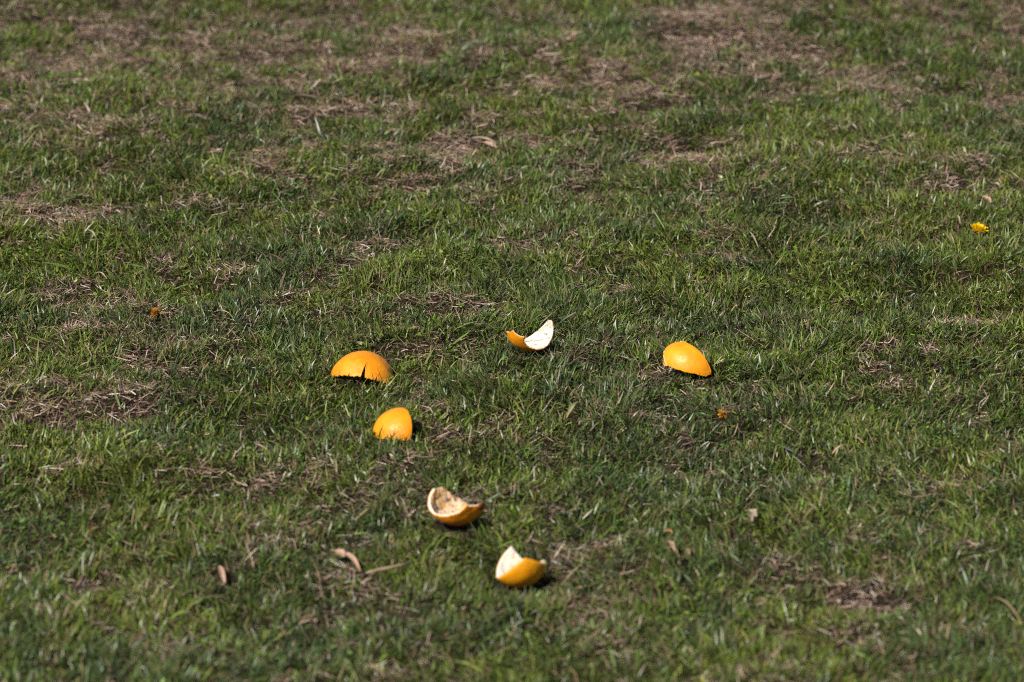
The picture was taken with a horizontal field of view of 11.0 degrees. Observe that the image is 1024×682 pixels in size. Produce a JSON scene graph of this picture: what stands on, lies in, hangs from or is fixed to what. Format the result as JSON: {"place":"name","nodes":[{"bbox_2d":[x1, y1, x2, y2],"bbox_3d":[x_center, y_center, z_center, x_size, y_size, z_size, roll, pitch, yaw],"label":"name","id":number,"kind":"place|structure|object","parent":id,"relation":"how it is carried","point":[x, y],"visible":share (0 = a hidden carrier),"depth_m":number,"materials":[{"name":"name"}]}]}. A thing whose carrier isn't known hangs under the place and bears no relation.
{"place":"outdoors","nodes":[
{"label":"outdoors","id":0,"kind":"place"},
{"bbox_2d":[0,0,1023,681],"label":"ground","id":1,"kind":"structure","parent":0,"point":[812,462],"depth_m":6.37,"materials":[{"name":"green plant"}]},
{"bbox_2d":[89,520,93,538],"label":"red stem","id":2,"kind":"object","parent":1,"relation":"on","point":[91,523],"visible":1,"depth_m":5.69,"materials":[{"name":"brown plant"}]},
{"bbox_2d":[151,307,162,320],"bbox_3d":[-0.436,-0.031,6.532,0.015,0.020,0.015,-10,18,-32],"label":"dandelion","id":3,"kind":"object","parent":1,"relation":"on","point":[154,309],"visible":1,"depth_m":6.53,"materials":[{"name":"orange plant"}]},
{"bbox_2d":[218,565,225,585],"bbox_3d":[-0.303,0.244,5.572,0.011,0.007,0.067,0,15,0],"label":"dead leaf","id":4,"kind":"object","parent":1,"relation":"on","point":[221,571],"visible":1,"depth_m":5.57,"materials":[{"name":"beige plant"}]},
{"bbox_2d":[330,548,345,556],"bbox_3d":[-0.184,0.222,5.601,0.012,0.007,0.023,-10,18,-34],"label":"dead leaf","id":5,"kind":"object","parent":1,"relation":"on","point":[340,551],"visible":1,"depth_m":5.60,"materials":[{"name":"beige plant"}]},
{"bbox_2d":[343,552,360,571],"bbox_3d":[-0.169,0.229,5.579,0.006,0.009,0.062,-5,16,-19],"label":"dead leaf","id":6,"kind":"object","parent":1,"relation":"on","point":[352,557],"visible":1,"depth_m":5.57,"materials":[{"name":"beige plant"}]},
{"bbox_2d":[331,351,392,383],"bbox_3d":[-0.179,0.030,6.318,0.074,0.032,0.059,0,15,0],"label":"orange peel","id":7,"kind":"object","parent":1,"relation":"on","point":[352,364],"visible":1,"depth_m":6.30,"materials":[{"name":"orange food"}]},
{"bbox_2d":[367,664,384,676],"bbox_3d":[-0.134,0.323,5.231,0.004,0.008,0.058,-6,16,-20],"label":"dry straw","id":8,"kind":"object","parent":1,"relation":"on","point":[377,668],"visible":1,"depth_m":5.22,"materials":[{"name":"beige plant"}]},
{"bbox_2d":[366,561,413,573],"bbox_3d":[-0.125,0.236,5.558,0.058,0.008,0.011,-8,17,-28],"label":"twig","id":9,"kind":"object","parent":1,"relation":"on","point":[386,568],"visible":1,"depth_m":5.55,"materials":[{"name":"brown plant"}]},
{"bbox_2d":[373,407,411,440],"bbox_3d":[-0.138,0.094,6.047,0.039,0.034,0.065,-6,16,-21],"label":"orange peel","id":10,"kind":"object","parent":1,"relation":"on","point":[398,419],"visible":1,"depth_m":6.03,"materials":[{"name":"orange food"}]},
{"bbox_2d":[427,487,484,525],"bbox_3d":[-0.060,0.181,5.704,0.062,0.034,0.067,0,15,0],"label":"orange peel","id":11,"kind":"object","parent":1,"relation":"on","point":[445,506],"visible":1,"depth_m":5.71,"materials":[{"name":"orange food"}]},
{"bbox_2d":[472,136,495,143],"bbox_3d":[-0.040,-0.285,7.539,0.038,0.009,0.010,6,16,22],"label":"dead leaf","id":12,"kind":"object","parent":1,"relation":"on","point":[485,138],"visible":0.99,"depth_m":7.54,"materials":[{"name":"beige plant"}]},
{"bbox_2d":[477,141,496,147],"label":"dead leaf","id":13,"kind":"object","parent":1,"relation":"on","point":[490,143],"visible":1,"depth_m":7.49,"materials":[{"name":"beige plant"}]},
{"bbox_2d":[0,0,1023,681],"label":"thatch","id":14,"kind":"object","parent":1,"relation":"on","point":[376,60],"visible":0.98,"depth_m":7.22,"materials":[{"name":"plant"}]},
{"bbox_2d":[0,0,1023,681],"bbox_3d":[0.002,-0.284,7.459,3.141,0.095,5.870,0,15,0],"label":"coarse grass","id":15,"kind":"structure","parent":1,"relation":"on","point":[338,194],"depth_m":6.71,"materials":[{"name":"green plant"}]},
{"bbox_2d":[0,0,1023,681],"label":"weed leaves","id":16,"kind":"object","parent":1,"relation":"on","point":[196,670],"visible":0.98,"depth_m":6.55,"materials":[{"name":"green plant"}]},
{"bbox_2d":[496,546,546,587],"bbox_3d":[0.010,0.237,5.542,0.054,0.040,0.059,0,15,0],"label":"orange peel","id":17,"kind":"object","parent":1,"relation":"on","point":[514,569],"visible":1,"depth_m":5.52,"materials":[{"name":"orange food"}]},
{"bbox_2d":[506,320,553,351],"bbox_3d":[0.022,-0.005,6.393,0.037,0.032,0.071,14,20,41],"label":"orange peel","id":18,"kind":"object","parent":1,"relation":"on","point":[540,338],"visible":1,"depth_m":6.40,"materials":[{"name":"food"}]},
{"bbox_2d":[566,401,579,418],"bbox_3d":[0.071,0.078,6.169,0.005,0.010,0.056,4,16,16],"label":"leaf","id":19,"kind":"object","parent":1,"relation":"on","point":[571,406],"visible":1,"depth_m":6.16,"materials":[{"name":"beige plant"}]},
{"bbox_2d":[667,541,674,550],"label":"dead leaf","id":20,"kind":"object","parent":1,"relation":"on","point":[671,543],"visible":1,"depth_m":5.62,"materials":[{"name":"beige plant"}]},
{"bbox_2d":[663,341,710,376],"bbox_3d":[0.204,0.022,6.307,0.059,0.036,0.029,11,18,35],"label":"orange peel","id":21,"kind":"object","parent":1,"relation":"on","point":[683,356],"visible":1,"depth_m":6.30,"materials":[{"name":"orange food"}]},
{"bbox_2d":[718,408,726,419],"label":"dandelion","id":22,"kind":"object","parent":1,"relation":"on","point":[722,414],"visible":1,"depth_m":6.14,"materials":[{"name":"orange plant"}]},
{"bbox_2d":[745,508,756,516],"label":"dead leaf","id":23,"kind":"object","parent":1,"relation":"on","point":[753,511],"visible":1,"depth_m":5.75,"materials":[{"name":"beige plant"}]},
{"bbox_2d":[970,222,988,235],"bbox_3d":[0.612,-0.142,6.965,0.024,0.026,0.022,0,15,0],"label":"dandelion","id":24,"kind":"object","parent":1,"relation":"on","point":[978,226],"visible":1,"depth_m":6.96,"materials":[{"name":"yellow plant"}]},
{"bbox_2d":[994,597,1023,625],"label":"dry straw","id":25,"kind":"object","parent":1,"relation":"on","point":[1010,606],"visible":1,"depth_m":5.39,"materials":[{"name":"beige plant"}]}
]}

